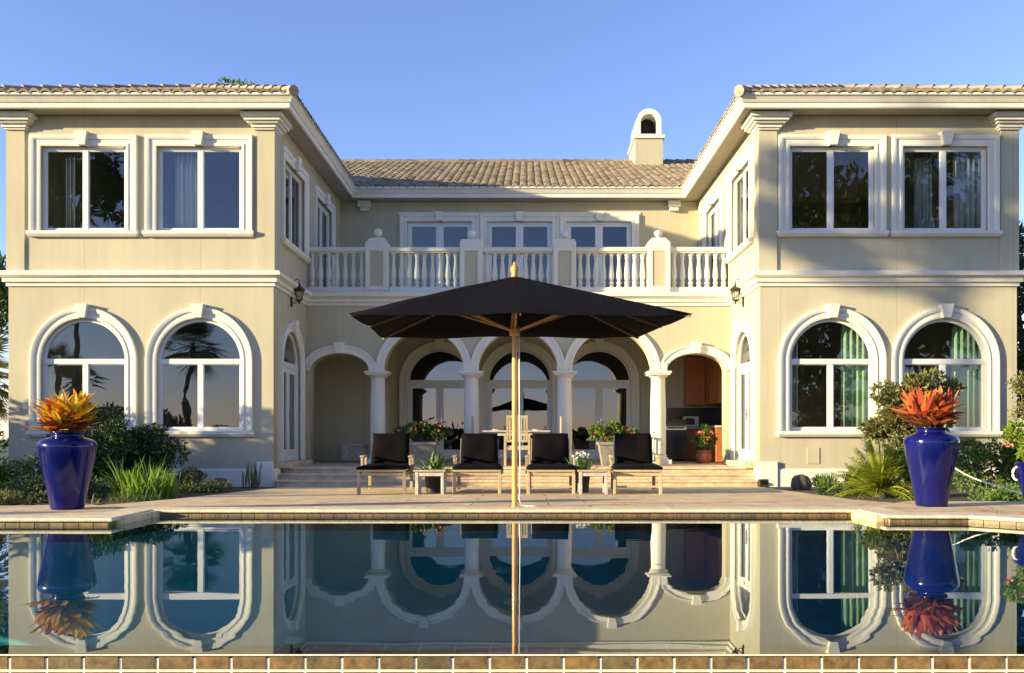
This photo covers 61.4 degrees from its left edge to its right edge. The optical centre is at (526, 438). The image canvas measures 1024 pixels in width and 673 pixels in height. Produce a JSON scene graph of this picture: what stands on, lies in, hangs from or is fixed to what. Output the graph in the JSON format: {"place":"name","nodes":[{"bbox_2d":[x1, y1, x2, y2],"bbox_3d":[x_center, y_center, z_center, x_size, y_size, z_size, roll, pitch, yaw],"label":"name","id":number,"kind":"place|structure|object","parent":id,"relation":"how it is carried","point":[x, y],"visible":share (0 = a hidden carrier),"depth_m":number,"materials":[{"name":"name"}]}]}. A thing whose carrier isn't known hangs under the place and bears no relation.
{"place":"outdoors","nodes":[
{"label":"outdoors","id":0,"kind":"place"},
{"bbox_2d":[0,440,8,468],"bbox_3d":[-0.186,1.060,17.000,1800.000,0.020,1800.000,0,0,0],"label":"ground","id":1,"kind":"structure","parent":0,"point":[5,454],"depth_m":61.95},
{"bbox_2d":[0,327,8,427],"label":"palm tree","id":2,"kind":"object","parent":1,"relation":"on","point":[4,364],"visible":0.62,"depth_m":18.81,"materials":[{"name":"green plant"}]},
{"bbox_2d":[0,251,8,341],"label":"broadleaf tree","id":3,"kind":"object","parent":1,"relation":"on","point":[4,298],"visible":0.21,"depth_m":26.96,"materials":[{"name":"green plant"}]},
{"bbox_2d":[0,426,8,452],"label":"leafy shrub","id":4,"kind":"object","parent":1,"relation":"on","point":[5,445],"visible":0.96,"depth_m":18.49,"materials":[{"name":"green plant"}]},
{"bbox_2d":[216,76,255,84],"bbox_3d":[-11.292,-7.198,37.569,4.576,17.107,4.260,0,0,-20],"label":"broadleaf tree","id":5,"kind":"object","parent":1,"relation":"on","point":[225,80],"visible":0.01,"depth_m":37.04,"materials":[{"name":"green plant"}]},
{"bbox_2d":[103,486,889,506],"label":"deck","id":6,"kind":"structure","parent":1,"relation":"on","point":[594,496],"depth_m":11.51,"materials":[{"name":"stone"}]},
{"bbox_2d":[356,433,414,493],"bbox_3d":[-2.211,0.369,13.764,0.810,0.923,1.770,0,0,-3],"label":"patio armchair","id":7,"kind":"object","parent":6,"relation":"on","point":[391,456],"visible":0.98,"depth_m":14.08,"materials":[{"name":"fabric"}]},
{"bbox_2d":[413,469,447,494],"bbox_3d":[-1.436,0.648,13.000,0.480,0.370,0.440,0,0,0],"label":"side table","id":8,"kind":"object","parent":6,"relation":"on","point":[419,473],"visible":1,"depth_m":12.81,"materials":[{"name":"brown wood"}]},
{"bbox_2d":[424,476,440,492],"bbox_3d":[-1.456,0.696,13.550,0.320,0.300,0.320,0,0,0],"label":"black pot","id":9,"kind":"object","parent":6,"relation":"on","point":[433,484],"visible":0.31,"depth_m":13.44,"materials":[{"name":"black"}]},
{"bbox_2d":[409,450,462,481],"bbox_3d":[-1.381,0.409,13.507,1.095,0.490,1.154,0,0,0],"label":"strap leaf plant","id":10,"kind":"object","parent":9,"relation":"in","point":[436,464],"visible":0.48,"depth_m":13.50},
{"bbox_2d":[452,433,503,493],"bbox_3d":[-0.760,0.369,13.795,0.810,0.923,1.770,0,0,-2],"label":"patio armchair","id":11,"kind":"object","parent":6,"relation":"on","point":[479,454],"visible":1,"depth_m":14.11,"materials":[{"name":"fabric"}]},
{"bbox_2d":[348,262,691,506],"bbox_3d":[-0.056,-0.603,9.500,3.420,2.700,1.900,0,0,0],"label":"patio umbrella","id":12,"kind":"object","parent":6,"relation":"on","point":[514,306],"visible":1,"depth_m":9.35,"materials":[{"name":"fabric"}]},
{"bbox_2d":[525,433,575,493],"bbox_3d":[0.389,0.369,13.765,0.810,0.923,1.770,0,0,1],"label":"patio armchair","id":13,"kind":"object","parent":6,"relation":"on","point":[549,451],"visible":0.98,"depth_m":14.09,"materials":[{"name":"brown wood"}]},
{"bbox_2d":[575,474,589,492],"bbox_3d":[0.864,0.696,13.550,0.320,0.300,0.320,0,0,0],"label":"black pot","id":14,"kind":"object","parent":6,"relation":"on","point":[585,483],"visible":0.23,"depth_m":13.44,"materials":[{"name":"black"}]},
{"bbox_2d":[557,451,602,474],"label":"strap leaf plant","id":15,"kind":"object","parent":14,"relation":"in","point":[583,465],"visible":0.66,"depth_m":13.47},
{"bbox_2d":[576,469,609,494],"bbox_3d":[1.004,0.648,13.000,0.480,0.370,0.440,0,0,0],"label":"side table","id":16,"kind":"object","parent":6,"relation":"on","point":[593,472],"visible":1,"depth_m":12.81,"materials":[{"name":"grey wood"}]},
{"bbox_2d":[609,433,662,493],"bbox_3d":[1.734,0.369,13.763,0.810,0.923,1.770,0,0,4],"label":"patio armchair","id":17,"kind":"object","parent":6,"relation":"on","point":[633,454],"visible":1,"depth_m":14.08,"materials":[{"name":"fabric"}]},
{"bbox_2d":[0,83,1023,486],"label":"mansion","id":18,"kind":"structure","parent":1,"relation":"on","point":[790,207],"depth_m":17.56,"materials":[{"name":"paint"}]},
{"bbox_2d":[66,152,74,227],"bbox_3d":[-9.136,-4.810,17.276,0.200,2.600,0.093,0,0,0],"label":"curtain","id":19,"kind":"object","parent":18,"relation":"hanging from","point":[70,189],"visible":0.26,"depth_m":17.25,"materials":[{"name":"fabric"}]},
{"bbox_2d":[25,304,137,436],"bbox_3d":[-8.726,-1.345,16.985,2.190,2.610,0.250,0,0,0],"label":"window","id":20,"kind":"structure","parent":18,"relation":"in","point":[130,363],"depth_m":16.97,"materials":[{"name":"white wood"}]},
{"bbox_2d":[25,130,138,236],"bbox_3d":[-8.726,-5.010,16.985,2.190,2.060,0.250,0,0,0],"label":"window","id":21,"kind":"structure","parent":18,"relation":"in","point":[81,138],"depth_m":16.96,"materials":[{"name":"white wood"}]},
{"bbox_2d":[175,152,197,227],"bbox_3d":[-6.811,-4.810,17.276,0.450,2.600,0.093,0,0,0],"label":"curtain","id":22,"kind":"object","parent":18,"relation":"hanging from","point":[186,189],"visible":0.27,"depth_m":17.28,"materials":[{"name":"fabric"}]},
{"bbox_2d":[142,130,254,236],"bbox_3d":[-6.446,-5.010,16.985,2.190,2.060,0.250,0,0,0],"label":"window","id":23,"kind":"structure","parent":18,"relation":"in","point":[197,138],"depth_m":16.96,"materials":[{"name":"white wood"}]},
{"bbox_2d":[145,304,254,436],"bbox_3d":[-6.446,-1.345,16.985,2.190,2.610,0.250,0,0,0],"label":"window","id":24,"kind":"structure","parent":18,"relation":"in","point":[245,429],"depth_m":16.97,"materials":[{"name":"white glass"}]},
{"bbox_2d":[279,320,304,461],"bbox_3d":[-4.971,-1.026,18.300,0.250,2.973,1.796,0,0,0],"label":"french door","id":25,"kind":"structure","parent":18,"relation":"in","point":[286,454],"depth_m":18.39,"materials":[{"name":"white wood"}]},
{"bbox_2d":[280,144,311,263],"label":"window","id":26,"kind":"structure","parent":18,"relation":"in","point":[295,162],"depth_m":18.48,"materials":[{"name":"white wood"}]},
{"bbox_2d":[290,279,304,306],"bbox_3d":[-4.828,-3.099,18.250,0.311,0.596,0.240,0,0,0],"label":"wall lantern","id":27,"kind":"object","parent":18,"relation":"attached to","point":[300,288],"depth_m":18.21,"materials":[{"name":"brown metal"}]},
{"bbox_2d":[314,184,335,286],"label":"french door","id":28,"kind":"structure","parent":18,"relation":"in","point":[319,194],"depth_m":21.20,"materials":[{"name":"white glass"}]},
{"bbox_2d":[399,339,479,458],"bbox_3d":[-2.326,-1.070,23.135,2.160,3.200,0.250,0,0,0],"label":"french door","id":29,"kind":"structure","parent":18,"relation":"in","point":[433,389],"depth_m":23.24,"materials":[{"name":"white glass"}]},
{"bbox_2d":[400,211,478,286],"bbox_3d":[-2.326,-4.726,23.135,2.136,2.713,0.250,0,0,0],"label":"french door","id":30,"kind":"structure","parent":18,"relation":"in","point":[439,220],"depth_m":23.12,"materials":[{"name":"white wood"}]},
{"bbox_2d":[479,339,556,458],"bbox_3d":[-0.176,-1.070,23.135,2.160,3.200,0.250,0,0,0],"label":"french door","id":31,"kind":"structure","parent":18,"relation":"in","point":[538,395],"depth_m":23.24,"materials":[{"name":"white glass"}]},
{"bbox_2d":[480,211,558,283],"bbox_3d":[-0.176,-4.726,23.135,2.136,2.713,0.250,0,0,0],"label":"french door","id":32,"kind":"structure","parent":18,"relation":"in","point":[519,220],"depth_m":23.12,"materials":[{"name":"white wood"}]},
{"bbox_2d":[560,211,638,286],"bbox_3d":[1.964,-4.726,23.135,2.136,2.713,0.250,0,0,0],"label":"french door","id":33,"kind":"structure","parent":18,"relation":"in","point":[598,220],"depth_m":23.12,"materials":[{"name":"white wood"}]},
{"bbox_2d":[571,339,639,458],"bbox_3d":[1.964,-1.070,23.135,2.160,3.200,0.250,0,0,0],"label":"french door","id":34,"kind":"structure","parent":18,"relation":"in","point":[603,388],"depth_m":23.24,"materials":[{"name":"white glass"}]},
{"bbox_2d":[702,184,722,286],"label":"french door","id":35,"kind":"structure","parent":18,"relation":"in","point":[713,197],"depth_m":21.17,"materials":[{"name":"white wood"}]},
{"bbox_2d":[729,279,743,306],"bbox_3d":[4.456,-3.099,18.250,0.311,0.596,0.240,0,0,0],"label":"wall lantern","id":36,"kind":"object","parent":18,"relation":"attached to","point":[734,288],"depth_m":18.22,"materials":[{"name":"brown metal"}]},
{"bbox_2d":[724,144,753,263],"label":"window","id":37,"kind":"structure","parent":18,"relation":"in","point":[739,162],"depth_m":18.48,"materials":[{"name":"white wood"}]},
{"bbox_2d":[730,320,753,461],"bbox_3d":[4.599,-1.026,18.300,0.250,2.973,1.796,0,0,0],"label":"french door","id":38,"kind":"structure","parent":18,"relation":"in","point":[747,454],"depth_m":18.55,"materials":[{"name":"white glass"}]},
{"bbox_2d":[792,342,796,426],"bbox_3d":[5.304,-1.110,17.276,0.260,2.800,0.093,0,0,0],"label":"curtain","id":39,"kind":"object","parent":18,"relation":"hanging from","point":[794,392],"visible":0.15,"depth_m":17.29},
{"bbox_2d":[776,304,886,436],"bbox_3d":[6.034,-1.345,16.985,2.190,2.610,0.250,0,0,0],"label":"window","id":40,"kind":"structure","parent":18,"relation":"in","point":[785,361],"depth_m":16.97,"materials":[{"name":"white wood"}]},
{"bbox_2d":[777,130,889,236],"bbox_3d":[6.034,-5.010,16.985,2.190,2.060,0.250,0,0,0],"label":"window","id":41,"kind":"structure","parent":18,"relation":"in","point":[832,138],"depth_m":16.96,"materials":[{"name":"white wood"}]},
{"bbox_2d":[841,324,868,426],"bbox_3d":[6.614,-1.110,17.276,0.600,2.800,0.093,0,0,0],"label":"curtain","id":42,"kind":"object","parent":18,"relation":"hanging from","point":[854,395],"visible":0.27,"depth_m":17.27,"materials":[{"name":"fabric"}]},
{"bbox_2d":[914,152,931,227],"bbox_3d":[8.039,-4.810,17.456,0.350,2.600,0.093,0,0,0],"label":"curtain","id":43,"kind":"object","parent":18,"relation":"hanging from","point":[922,189],"visible":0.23,"depth_m":17.44,"materials":[{"name":"fabric"}]},
{"bbox_2d":[890,130,1002,236],"bbox_3d":[8.264,-5.010,16.985,2.190,2.060,0.250,0,0,0],"label":"window","id":44,"kind":"structure","parent":18,"relation":"in","point":[945,138],"depth_m":16.96,"materials":[{"name":"white wood"}]},
{"bbox_2d":[891,304,1002,436],"bbox_3d":[8.264,-1.345,16.985,2.190,2.610,0.250,0,0,0],"label":"window","id":45,"kind":"structure","parent":18,"relation":"in","point":[947,311],"depth_m":16.97,"materials":[{"name":"white wood"}]},
{"bbox_2d":[952,324,980,426],"bbox_3d":[8.834,-1.110,17.276,0.600,2.800,0.093,0,0,0],"label":"curtain","id":46,"kind":"object","parent":18,"relation":"hanging from","point":[964,345],"visible":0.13,"depth_m":17.27,"materials":[{"name":"fabric"}]},
{"bbox_2d":[953,152,979,227],"bbox_3d":[8.839,-4.810,17.276,0.550,2.600,0.093,0,0,0],"label":"curtain","id":47,"kind":"object","parent":18,"relation":"hanging from","point":[966,189],"visible":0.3,"depth_m":17.27,"materials":[{"name":"fabric"}]},
{"bbox_2d":[0,646,1023,672],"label":"pool edge wall","id":48,"kind":"structure","parent":1,"relation":"on","point":[490,670],"depth_m":3.16,"materials":[{"name":"concrete"}]},
{"bbox_2d":[0,656,1023,672],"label":"pool edge tiles","id":49,"kind":"object","parent":48,"relation":"attached to","point":[512,662],"visible":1,"depth_m":3.15,"materials":[{"name":"tile"}]},
{"bbox_2d":[0,654,1023,655],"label":"pool edge lip","id":50,"kind":"object","parent":49,"relation":"on","point":[511,654],"visible":1,"depth_m":3.15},
{"bbox_2d":[0,645,1023,656],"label":"pool edge top tiles","id":51,"kind":"object","parent":48,"relation":"on","point":[501,649],"visible":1,"depth_m":3.26,"materials":[{"name":"stone"}]},
{"bbox_2d":[276,463,757,486],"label":"patio steps","id":52,"kind":"structure","parent":1,"relation":"on","point":[673,474],"depth_m":17.18,"materials":[{"name":"stone"}]},
{"bbox_2d":[411,442,438,465],"bbox_3d":[-2.166,0.316,18.200,0.580,0.508,0.580,0,0,0],"label":"tapered planter","id":53,"kind":"object","parent":52,"relation":"on","point":[419,449],"visible":0.74,"depth_m":17.96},
{"bbox_2d":[394,420,453,441],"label":"potted geranium","id":54,"kind":"object","parent":53,"relation":"on","point":[436,432],"visible":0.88,"depth_m":18.04,"materials":[{"name":"green plant"}]},
{"bbox_2d":[483,430,549,435],"bbox_3d":[-0.206,0.195,18.745,1.440,0.750,0.890,0,0,0],"label":"dining table","id":55,"kind":"object","parent":52,"relation":"on","point":[500,432],"visible":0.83,"depth_m":18.30,"materials":[{"name":"grey wood"}]},
{"bbox_2d":[504,415,530,465],"bbox_3d":[-0.186,0.040,18.185,0.560,1.060,0.530,0,0,0],"label":"dining chair","id":56,"kind":"object","parent":52,"relation":"on","point":[507,437],"visible":0.85,"depth_m":17.93,"materials":[{"name":"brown wood"}]},
{"bbox_2d":[596,442,613,465],"bbox_3d":[1.794,0.316,18.200,0.580,0.508,0.580,0,0,0],"label":"tapered planter","id":57,"kind":"object","parent":52,"relation":"on","point":[606,449],"visible":0.58,"depth_m":17.96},
{"bbox_2d":[588,420,639,441],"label":"potted geranium","id":58,"kind":"object","parent":57,"relation":"on","point":[599,431],"visible":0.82,"depth_m":18.11,"materials":[{"name":"green plant"}]},
{"bbox_2d":[1017,219,1023,418],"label":"broadleaf tree","id":59,"kind":"object","parent":1,"relation":"on","point":[1020,328],"visible":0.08,"depth_m":23.76,"materials":[{"name":"green plant"}]},
{"bbox_2d":[0,505,159,523],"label":"walkway","id":60,"kind":"structure","parent":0,"point":[41,510],"depth_m":8.64,"materials":[{"name":"stone"}]},
{"bbox_2d":[37,432,96,509],"bbox_3d":[-4.766,0.327,8.950,0.557,0.802,0.557,0,0,0],"label":"blue urn","id":61,"kind":"object","parent":60,"relation":"on","point":[66,460],"visible":1,"depth_m":8.78,"materials":[{"name":"ceramic"}]},
{"bbox_2d":[25,388,105,431],"bbox_3d":[-4.748,-0.266,8.970,0.813,0.530,0.774,0,0,0],"label":"bromeliad","id":62,"kind":"object","parent":61,"relation":"in","point":[68,415],"visible":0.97,"depth_m":8.82,"materials":[{"name":"orange plant"}]},
{"bbox_2d":[3,487,277,505],"bbox_3d":[-13.386,1.124,13.190,17.600,0.655,8.620,0,0,0],"label":"garden bed","id":63,"kind":"object","parent":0,"point":[235,489],"depth_m":13.68,"materials":[{"name":"soil"}]},
{"bbox_2d":[0,480,18,494],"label":"ground cover","id":64,"kind":"object","parent":63,"relation":"on","point":[4,486],"visible":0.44,"depth_m":12.28,"materials":[{"name":"green plant"}]},
{"bbox_2d":[0,452,41,488],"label":"ground cover","id":65,"kind":"object","parent":63,"relation":"on","point":[5,476],"visible":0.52,"depth_m":15.10,"materials":[{"name":"green plant"}]},
{"bbox_2d":[0,487,48,505],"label":"ground cover","id":66,"kind":"object","parent":63,"relation":"on","point":[7,500],"visible":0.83,"depth_m":10.12,"materials":[{"name":"green plant"}]},
{"bbox_2d":[7,471,112,502],"bbox_3d":[-6.325,0.625,11.619,1.064,0.422,1.249,0,0,40],"label":"ground cover","id":67,"kind":"object","parent":63,"relation":"on","point":[30,486],"visible":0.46,"depth_m":11.36,"materials":[{"name":"green plant"}]},
{"bbox_2d":[45,402,129,486],"bbox_3d":[-7.815,0.141,15.531,1.559,1.672,1.130,0,0,0],"label":"leafy shrub","id":68,"kind":"object","parent":63,"relation":"on","point":[109,416],"visible":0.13,"depth_m":15.50,"materials":[{"name":"green plant"}]},
{"bbox_2d":[85,493,133,504],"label":"lily turf","id":69,"kind":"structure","parent":63,"relation":"on","point":[103,501],"depth_m":10.34,"materials":[{"name":"green plant"}]},
{"bbox_2d":[104,487,167,502],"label":"lily turf","id":70,"kind":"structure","parent":63,"relation":"on","point":[142,498],"depth_m":11.37,"materials":[{"name":"green plant"}]},
{"bbox_2d":[81,418,192,490],"bbox_3d":[-7.125,0.307,15.104,2.300,1.328,1.628,0,0,-27],"label":"leafy shrub","id":71,"kind":"object","parent":63,"relation":"on","point":[158,450],"visible":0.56,"depth_m":14.84,"materials":[{"name":"green plant"}]},
{"bbox_2d":[87,456,193,497],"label":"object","id":72,"kind":"object","parent":63,"relation":"on","point":[116,488],"visible":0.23,"depth_m":12.91,"materials":[{"name":"green plant"}]},
{"bbox_2d":[117,466,180,498],"bbox_3d":[-5.526,0.616,12.629,0.849,0.535,1.002,0,0,-15],"label":"iris clump","id":73,"kind":"object","parent":63,"relation":"on","point":[168,488],"visible":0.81,"depth_m":12.42,"materials":[{"name":"green plant"}]},
{"bbox_2d":[175,465,206,487],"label":"shrub","id":74,"kind":"object","parent":63,"relation":"on","point":[189,477],"visible":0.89,"depth_m":14.95,"materials":[{"name":"green plant"}]},
{"bbox_2d":[177,478,233,493],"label":"ground cover","id":75,"kind":"object","parent":63,"relation":"on","point":[208,486],"visible":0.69,"depth_m":14.18,"materials":[{"name":"green plant"}]},
{"bbox_2d":[210,478,230,490],"bbox_3d":[-5.371,0.829,15.106,0.346,0.298,0.348,0,0,41],"label":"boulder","id":76,"kind":"object","parent":63,"relation":"on","point":[221,479],"visible":0.39,"depth_m":15.03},
{"bbox_2d":[242,461,261,487],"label":"bulb plant","id":77,"kind":"object","parent":63,"relation":"on","point":[254,483],"visible":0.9,"depth_m":16.39,"materials":[{"name":"green plant"}]},
{"bbox_2d":[5,513,1016,525],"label":"pool curb","id":78,"kind":"structure","parent":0,"point":[465,515],"depth_m":8.80,"materials":[{"name":"stone"}]},
{"bbox_2d":[0,507,1023,521],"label":"pool coping","id":79,"kind":"object","parent":78,"relation":"on","point":[111,516],"visible":0.87,"depth_m":8.75,"materials":[{"name":"stone"}]},
{"bbox_2d":[0,558,1023,645],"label":"swimming pool","id":80,"kind":"structure","parent":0,"point":[567,601],"depth_m":8.80,"materials":[{"name":"liquid"}]},
{"bbox_2d":[283,636,303,643],"bbox_3d":[-2.366,2.040,8.760,0.200,0.060,0.200,0,0,0],"label":"pool return","id":81,"kind":"object","parent":80,"relation":"attached to","point":[292,639],"visible":1,"depth_m":8.69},
{"bbox_2d":[494,566,513,573],"bbox_3d":[-0.226,1.330,8.760,0.200,0.060,0.200,0,0,0],"label":"pool return","id":82,"kind":"object","parent":80,"relation":"attached to","point":[503,569],"visible":1,"depth_m":8.69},
{"bbox_2d":[0,513,1023,525],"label":"waterline tiles","id":83,"kind":"object","parent":80,"relation":"attached to","point":[526,514],"visible":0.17,"depth_m":8.79,"materials":[{"name":"tile"}]},
{"bbox_2d":[504,598,523,604],"bbox_3d":[-0.126,1.650,8.760,0.200,0.060,0.200,0,0,0],"label":"pool return","id":84,"kind":"object","parent":80,"relation":"attached to","point":[513,601],"visible":1,"depth_m":8.69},
{"bbox_2d":[0,516,1023,578],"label":"pool water","id":85,"kind":"structure","parent":0,"point":[160,542],"depth_m":6.63,"materials":[{"name":"liquid"}]},
{"bbox_2d":[0,0,1023,439],"label":"sky","id":86,"kind":"structure","parent":0,"point":[380,79],"materials":[{"name":"blue"}]},
{"bbox_2d":[314,460,721,462],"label":"patio floor","id":87,"kind":"structure","parent":0,"point":[599,461],"depth_m":21.76,"materials":[{"name":"stone"}]},
{"bbox_2d":[340,444,367,460],"bbox_3d":[-4.306,0.335,21.550,0.600,0.410,0.460,0,0,0],"label":"storage box","id":88,"kind":"object","parent":87,"relation":"on","point":[352,452],"visible":0.95,"depth_m":21.35,"materials":[{"name":"grey wood"}]},
{"bbox_2d":[666,420,686,460],"bbox_3d":[3.784,0.040,22.018,0.560,1.060,0.564,0,0,0],"label":"gas grill","id":89,"kind":"object","parent":87,"relation":"on","point":[676,439],"visible":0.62,"depth_m":21.80,"materials":[{"name":"black metal"}]},
{"bbox_2d":[667,357,721,461],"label":"kitchen cabinets","id":90,"kind":"object","parent":87,"relation":"on","point":[694,381],"visible":0.46,"depth_m":22.76,"materials":[{"name":"orange wood"}]},
{"bbox_2d":[683,416,698,425],"bbox_3d":[4.344,-0.463,22.733,0.380,0.255,0.333,0,0,0],"label":"toaster oven","id":91,"kind":"object","parent":90,"relation":"on","point":[692,420],"visible":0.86,"depth_m":22.59,"materials":[{"name":"black metal"}]},
{"bbox_2d":[695,450,711,463],"bbox_3d":[4.134,0.420,20.050,0.380,0.300,0.380,0,0,0],"label":"terracotta pot","id":92,"kind":"object","parent":87,"relation":"on","point":[703,457],"visible":0.98,"depth_m":19.91,"materials":[{"name":"ceramic"}]},
{"bbox_2d":[690,423,717,450],"bbox_3d":[4.142,-0.011,20.021,0.669,0.720,0.621,0,0,0],"label":"potted hibiscus","id":93,"kind":"object","parent":92,"relation":"on","point":[706,438],"visible":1,"depth_m":19.96,"materials":[{"name":"green plant"}]},
{"bbox_2d":[766,487,1014,502],"bbox_3d":[13.014,1.124,13.190,17.600,0.655,8.620,0,0,0],"label":"garden bed","id":94,"kind":"object","parent":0,"point":[955,494],"depth_m":13.03,"materials":[{"name":"soil"}]},
{"bbox_2d":[791,474,811,489],"bbox_3d":[4.910,0.815,15.411,0.364,0.370,0.371,0,0,0],"label":"boulder","id":95,"kind":"object","parent":94,"relation":"on","point":[799,482],"visible":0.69,"depth_m":15.27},
{"bbox_2d":[803,472,838,492],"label":"spiky plant","id":96,"kind":"object","parent":94,"relation":"on","point":[830,480],"visible":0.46,"depth_m":14.39,"materials":[{"name":"green plant"}]},
{"bbox_2d":[814,481,890,495],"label":"ground cover","id":97,"kind":"object","parent":94,"relation":"on","point":[825,488],"visible":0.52,"depth_m":13.56,"materials":[{"name":"green plant"}]},
{"bbox_2d":[810,470,908,487],"bbox_3d":[6.227,0.715,15.812,2.070,0.393,0.979,0,0,0],"label":"ground cover","id":98,"kind":"object","parent":94,"relation":"on","point":[816,479],"visible":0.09,"depth_m":15.78,"materials":[{"name":"green plant"}]},
{"bbox_2d":[826,434,913,499],"bbox_3d":[5.201,0.505,12.792,1.613,1.194,1.403,0,0,18],"label":"cycad","id":99,"kind":"object","parent":94,"relation":"on","point":[880,474],"visible":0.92,"depth_m":12.67,"materials":[{"name":"green plant"}]},
{"bbox_2d":[856,366,967,490],"bbox_3d":[6.726,-0.141,14.957,1.859,2.213,1.198,0,0,0],"label":"tall leafy shrub","id":100,"kind":"object","parent":94,"relation":"on","point":[883,425],"visible":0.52,"depth_m":14.80,"materials":[{"name":"green plant"}]},
{"bbox_2d":[895,449,965,490],"bbox_3d":[6.084,0.493,13.099,1.218,0.884,0.934,0,0,0],"label":"tall leafy shrub","id":101,"kind":"object","parent":94,"relation":"on","point":[900,452],"visible":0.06,"depth_m":13.01,"materials":[{"name":"green plant"}]},
{"bbox_2d":[951,436,1022,498],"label":"leafy shrub","id":102,"kind":"object","parent":94,"relation":"on","point":[1005,466],"visible":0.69,"depth_m":12.30,"materials":[{"name":"green plant"}]},
{"bbox_2d":[968,483,1022,500],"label":"ground cover","id":103,"kind":"object","parent":94,"relation":"on","point":[1001,493],"visible":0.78,"depth_m":10.95,"materials":[{"name":"green plant"}]},
{"bbox_2d":[997,369,1023,444],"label":"leaf tree","id":104,"kind":"object","parent":94,"relation":"on","point":[1019,387],"visible":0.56,"depth_m":14.87,"materials":[{"name":"green plant"}]},
{"bbox_2d":[851,501,1023,521],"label":"walkway","id":105,"kind":"structure","parent":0,"point":[1010,507],"depth_m":9.01,"materials":[{"name":"stone"}]},
{"bbox_2d":[903,427,959,506],"bbox_3d":[4.394,0.302,9.340,0.557,0.852,0.557,0,0,0],"label":"blue urn","id":106,"kind":"object","parent":105,"relation":"on","point":[931,454],"visible":1,"depth_m":9.17,"materials":[{"name":"ceramic"}]},
{"bbox_2d":[885,385,965,426],"bbox_3d":[4.345,-0.320,9.400,0.808,0.544,0.800,0,0,33],"label":"bromeliad","id":107,"kind":"object","parent":106,"relation":"on","point":[930,408],"visible":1,"depth_m":9.23,"materials":[{"name":"orange plant"}]},
{"bbox_2d":[955,467,1021,494],"bbox_3d":[5.109,0.311,10.025,1.217,0.655,0.015,0,0,38],"label":"garden hose","id":108,"kind":"object","parent":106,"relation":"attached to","point":[987,482],"visible":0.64,"depth_m":9.88,"materials":[{"name":"white"}]},
{"bbox_2d":[1012,462,1023,500],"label":"handled blue pot","id":109,"kind":"object","parent":105,"relation":"on","point":[1018,468],"visible":1,"depth_m":9.14,"materials":[{"name":"ceramic"}]},
{"bbox_2d":[1001,419,1023,461],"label":"potted flower bush","id":110,"kind":"object","parent":109,"relation":"in","point":[1012,432],"visible":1,"depth_m":9.23,"materials":[{"name":"green plant"}]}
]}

